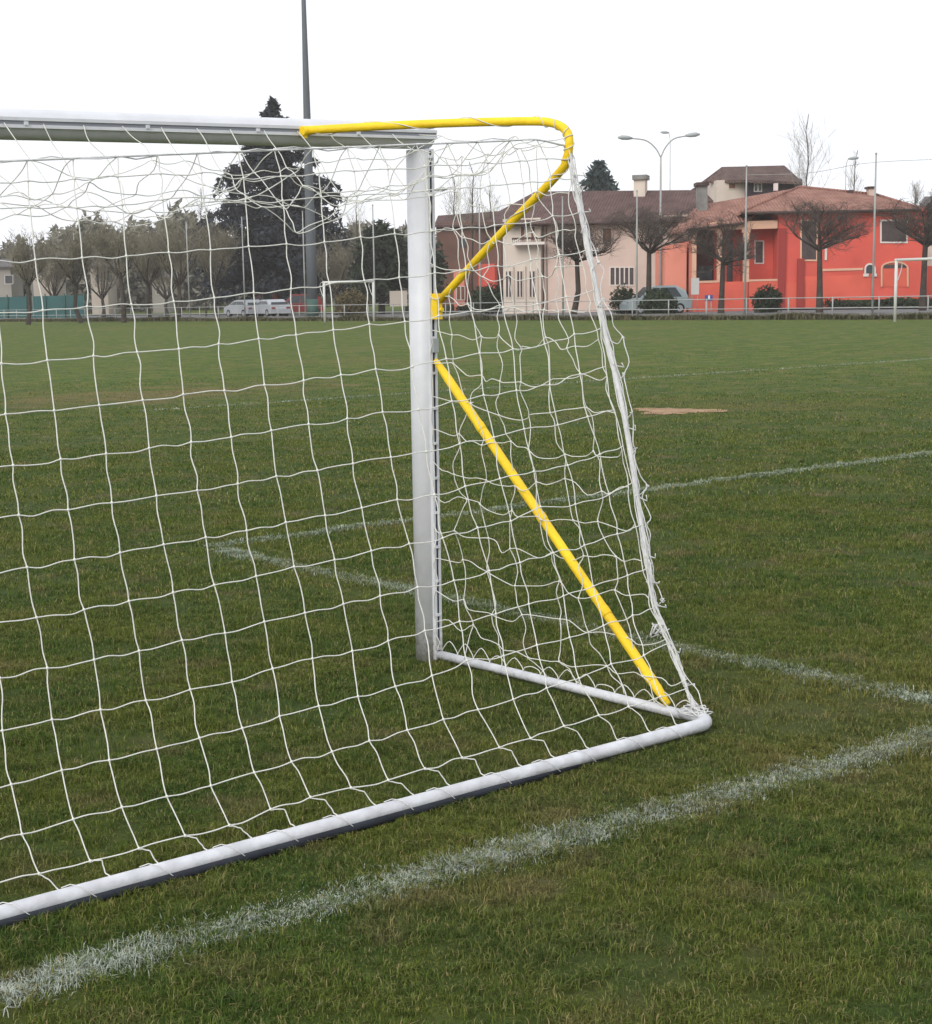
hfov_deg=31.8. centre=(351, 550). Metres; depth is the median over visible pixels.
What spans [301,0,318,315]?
floodlight mast
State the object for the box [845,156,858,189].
street lamp
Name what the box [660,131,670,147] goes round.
street lamp
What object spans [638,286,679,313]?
bush
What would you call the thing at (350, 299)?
bush
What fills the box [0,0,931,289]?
sky
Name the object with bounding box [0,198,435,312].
wood
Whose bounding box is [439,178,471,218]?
thin bare tree
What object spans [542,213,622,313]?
bare tree
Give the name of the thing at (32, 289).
netting pole
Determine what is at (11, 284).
pale house
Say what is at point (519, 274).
window
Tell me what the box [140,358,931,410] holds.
pitch line
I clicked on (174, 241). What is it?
bare tree
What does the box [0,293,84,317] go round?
green fence
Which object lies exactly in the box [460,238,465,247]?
window
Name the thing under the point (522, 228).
window
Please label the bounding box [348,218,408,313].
evergreen tree
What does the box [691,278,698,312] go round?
board sign
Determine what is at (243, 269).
netting pole
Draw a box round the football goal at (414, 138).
[0,108,712,929]
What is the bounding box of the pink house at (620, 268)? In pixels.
[489,174,695,313]
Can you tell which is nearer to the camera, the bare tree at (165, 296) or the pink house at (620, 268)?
the pink house at (620, 268)
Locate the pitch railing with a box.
[0,295,931,318]
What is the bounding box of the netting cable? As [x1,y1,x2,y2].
[757,159,931,174]
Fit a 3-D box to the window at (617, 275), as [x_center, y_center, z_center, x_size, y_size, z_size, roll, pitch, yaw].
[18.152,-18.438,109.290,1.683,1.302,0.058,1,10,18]
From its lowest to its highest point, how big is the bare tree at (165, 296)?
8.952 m
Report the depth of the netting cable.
72.17 m
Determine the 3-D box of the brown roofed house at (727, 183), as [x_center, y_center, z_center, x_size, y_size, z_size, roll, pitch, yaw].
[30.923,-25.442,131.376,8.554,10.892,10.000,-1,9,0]
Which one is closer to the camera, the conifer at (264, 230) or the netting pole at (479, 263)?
the netting pole at (479, 263)
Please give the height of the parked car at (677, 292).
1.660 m
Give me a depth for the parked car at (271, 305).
124.83 m
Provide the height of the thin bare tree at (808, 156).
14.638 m
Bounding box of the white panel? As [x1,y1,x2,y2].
[389,291,406,315]
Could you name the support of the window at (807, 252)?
in the red house at (785, 264)
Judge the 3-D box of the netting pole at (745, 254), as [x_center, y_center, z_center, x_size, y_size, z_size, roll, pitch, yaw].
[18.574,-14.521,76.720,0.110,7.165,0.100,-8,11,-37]
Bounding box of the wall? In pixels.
[0,312,931,319]
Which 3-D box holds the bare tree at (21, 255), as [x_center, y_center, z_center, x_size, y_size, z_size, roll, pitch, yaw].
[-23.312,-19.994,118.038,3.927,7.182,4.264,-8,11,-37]
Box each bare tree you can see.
[0,226,57,324]
[17,227,85,295]
[38,223,101,322]
[66,221,134,316]
[77,215,147,322]
[116,220,184,316]
[131,218,198,315]
[132,214,217,317]
[183,187,217,315]
[185,222,244,316]
[316,228,366,314]
[339,182,370,288]
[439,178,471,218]
[447,161,489,306]
[480,182,506,220]
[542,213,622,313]
[594,200,711,296]
[682,207,763,312]
[770,195,882,312]
[772,98,847,187]
[842,149,863,190]
[852,189,931,310]
[907,180,931,203]
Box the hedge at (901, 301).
[405,297,931,310]
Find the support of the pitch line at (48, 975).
on the ground at (20, 343)
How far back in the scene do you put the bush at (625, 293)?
97.98 m
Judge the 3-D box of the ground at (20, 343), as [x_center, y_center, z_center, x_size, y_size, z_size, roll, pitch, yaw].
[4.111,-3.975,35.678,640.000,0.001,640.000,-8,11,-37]
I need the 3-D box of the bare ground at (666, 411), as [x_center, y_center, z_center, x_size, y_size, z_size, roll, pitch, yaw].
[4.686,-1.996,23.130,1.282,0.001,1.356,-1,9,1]
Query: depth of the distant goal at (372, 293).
95.63 m
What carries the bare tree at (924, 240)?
on the road
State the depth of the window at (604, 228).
109.16 m
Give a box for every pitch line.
[0,719,931,1017]
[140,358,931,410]
[202,451,931,547]
[205,547,931,708]
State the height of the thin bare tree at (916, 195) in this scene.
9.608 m
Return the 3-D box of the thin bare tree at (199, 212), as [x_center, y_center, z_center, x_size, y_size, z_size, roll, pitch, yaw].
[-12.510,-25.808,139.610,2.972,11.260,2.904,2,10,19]
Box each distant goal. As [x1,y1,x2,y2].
[320,280,374,322]
[893,257,931,321]
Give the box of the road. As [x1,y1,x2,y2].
[82,309,931,317]
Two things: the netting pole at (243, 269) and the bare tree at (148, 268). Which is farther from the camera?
the bare tree at (148, 268)
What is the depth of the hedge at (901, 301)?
97.64 m
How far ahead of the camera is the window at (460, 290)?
126.38 m
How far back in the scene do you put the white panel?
110.05 m
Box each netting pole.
[29,238,33,318]
[185,222,190,317]
[241,217,245,316]
[302,211,305,316]
[372,204,375,316]
[478,204,480,315]
[561,196,563,315]
[636,190,637,315]
[744,165,747,315]
[871,153,876,315]
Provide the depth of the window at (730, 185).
127.22 m
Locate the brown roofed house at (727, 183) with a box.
[692,165,802,203]
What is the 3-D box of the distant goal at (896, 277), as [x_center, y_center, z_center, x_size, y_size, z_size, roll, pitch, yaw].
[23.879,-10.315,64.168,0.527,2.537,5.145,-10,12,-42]
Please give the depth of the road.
102.99 m
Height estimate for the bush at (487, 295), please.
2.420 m
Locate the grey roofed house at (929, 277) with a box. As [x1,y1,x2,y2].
[920,196,931,297]
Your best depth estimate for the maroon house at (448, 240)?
126.57 m
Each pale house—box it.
[0,259,28,296]
[31,251,70,295]
[90,258,129,313]
[152,270,179,312]
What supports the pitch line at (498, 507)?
on the ground at (20, 343)
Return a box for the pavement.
[85,306,931,314]
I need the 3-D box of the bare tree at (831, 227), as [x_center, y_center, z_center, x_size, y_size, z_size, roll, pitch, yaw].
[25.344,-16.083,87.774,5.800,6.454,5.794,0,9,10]
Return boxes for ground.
[0,303,931,1023]
[635,408,726,413]
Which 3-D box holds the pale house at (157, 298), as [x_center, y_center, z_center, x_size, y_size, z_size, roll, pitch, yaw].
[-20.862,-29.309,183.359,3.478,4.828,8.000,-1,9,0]
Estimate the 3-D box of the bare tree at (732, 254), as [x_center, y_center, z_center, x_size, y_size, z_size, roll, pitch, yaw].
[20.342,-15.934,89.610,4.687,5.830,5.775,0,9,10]
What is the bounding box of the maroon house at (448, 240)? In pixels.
[435,211,502,310]
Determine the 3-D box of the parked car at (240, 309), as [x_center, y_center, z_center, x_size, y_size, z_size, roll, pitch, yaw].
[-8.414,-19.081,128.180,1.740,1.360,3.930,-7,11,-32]
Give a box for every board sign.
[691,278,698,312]
[705,295,712,312]
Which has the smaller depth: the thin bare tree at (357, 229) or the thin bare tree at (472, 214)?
the thin bare tree at (472, 214)
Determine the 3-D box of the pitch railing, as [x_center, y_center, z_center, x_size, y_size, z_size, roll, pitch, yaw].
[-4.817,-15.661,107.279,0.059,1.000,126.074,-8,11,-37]
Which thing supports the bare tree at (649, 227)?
on the ground at (20, 343)
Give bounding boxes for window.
[4,275,12,283]
[456,286,464,299]
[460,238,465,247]
[505,271,511,297]
[516,271,522,297]
[520,226,524,240]
[529,271,535,297]
[530,226,535,240]
[602,227,611,243]
[609,267,634,285]
[728,183,735,188]
[754,183,761,191]
[754,240,763,263]
[800,220,817,260]
[864,263,875,272]
[880,220,907,242]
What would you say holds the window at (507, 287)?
in the pink house at (620, 268)
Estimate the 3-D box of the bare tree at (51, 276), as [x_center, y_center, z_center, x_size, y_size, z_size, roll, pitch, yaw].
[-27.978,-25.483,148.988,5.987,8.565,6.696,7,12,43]
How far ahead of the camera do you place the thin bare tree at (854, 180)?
148.51 m
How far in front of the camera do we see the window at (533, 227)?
110.07 m
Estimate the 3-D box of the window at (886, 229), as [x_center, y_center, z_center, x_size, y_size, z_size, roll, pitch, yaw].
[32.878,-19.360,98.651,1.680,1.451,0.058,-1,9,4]
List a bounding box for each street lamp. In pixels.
[618,132,699,285]
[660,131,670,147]
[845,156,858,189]
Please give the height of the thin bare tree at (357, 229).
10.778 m
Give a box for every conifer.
[189,95,356,307]
[577,159,619,190]
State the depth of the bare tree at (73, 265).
119.13 m
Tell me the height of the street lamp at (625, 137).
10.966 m
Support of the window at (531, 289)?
in the pink house at (620, 268)
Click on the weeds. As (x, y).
(799, 315)
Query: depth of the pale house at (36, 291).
181.88 m
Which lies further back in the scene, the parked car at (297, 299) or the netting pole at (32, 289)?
the netting pole at (32, 289)
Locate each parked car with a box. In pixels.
[224,299,263,316]
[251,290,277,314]
[253,299,290,315]
[279,294,322,315]
[619,285,691,313]
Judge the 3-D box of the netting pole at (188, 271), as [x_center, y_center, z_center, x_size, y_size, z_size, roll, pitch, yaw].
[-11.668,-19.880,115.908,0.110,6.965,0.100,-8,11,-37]
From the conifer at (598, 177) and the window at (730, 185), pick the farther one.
the conifer at (598, 177)
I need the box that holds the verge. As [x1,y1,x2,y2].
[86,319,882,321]
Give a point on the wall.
(756, 314)
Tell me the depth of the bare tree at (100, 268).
151.54 m
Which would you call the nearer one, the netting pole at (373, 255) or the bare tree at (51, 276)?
the netting pole at (373, 255)
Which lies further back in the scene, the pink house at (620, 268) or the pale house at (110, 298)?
the pale house at (110, 298)
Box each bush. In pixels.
[335,286,370,315]
[468,283,503,313]
[609,283,635,313]
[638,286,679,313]
[749,283,783,312]
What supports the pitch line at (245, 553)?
on the ground at (20, 343)
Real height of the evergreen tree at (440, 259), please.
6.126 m
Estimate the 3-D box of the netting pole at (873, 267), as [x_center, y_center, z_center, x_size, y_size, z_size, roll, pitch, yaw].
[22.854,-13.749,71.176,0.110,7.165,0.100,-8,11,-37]
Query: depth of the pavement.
131.20 m
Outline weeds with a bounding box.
[0,311,931,321]
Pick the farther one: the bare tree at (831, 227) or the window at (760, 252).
the window at (760, 252)
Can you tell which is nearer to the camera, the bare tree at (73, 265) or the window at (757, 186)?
the bare tree at (73, 265)
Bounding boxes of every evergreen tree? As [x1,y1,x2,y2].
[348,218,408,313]
[407,237,450,305]
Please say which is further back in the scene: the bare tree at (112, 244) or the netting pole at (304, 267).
the bare tree at (112, 244)
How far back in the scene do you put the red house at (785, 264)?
99.50 m
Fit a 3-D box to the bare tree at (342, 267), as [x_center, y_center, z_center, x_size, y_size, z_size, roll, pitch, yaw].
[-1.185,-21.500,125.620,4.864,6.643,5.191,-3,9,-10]
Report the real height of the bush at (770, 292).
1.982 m
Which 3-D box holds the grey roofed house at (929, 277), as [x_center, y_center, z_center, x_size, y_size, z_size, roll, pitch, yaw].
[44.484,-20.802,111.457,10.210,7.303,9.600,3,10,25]
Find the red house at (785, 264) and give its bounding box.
[655,182,924,311]
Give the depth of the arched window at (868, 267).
99.08 m
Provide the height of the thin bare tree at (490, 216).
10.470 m

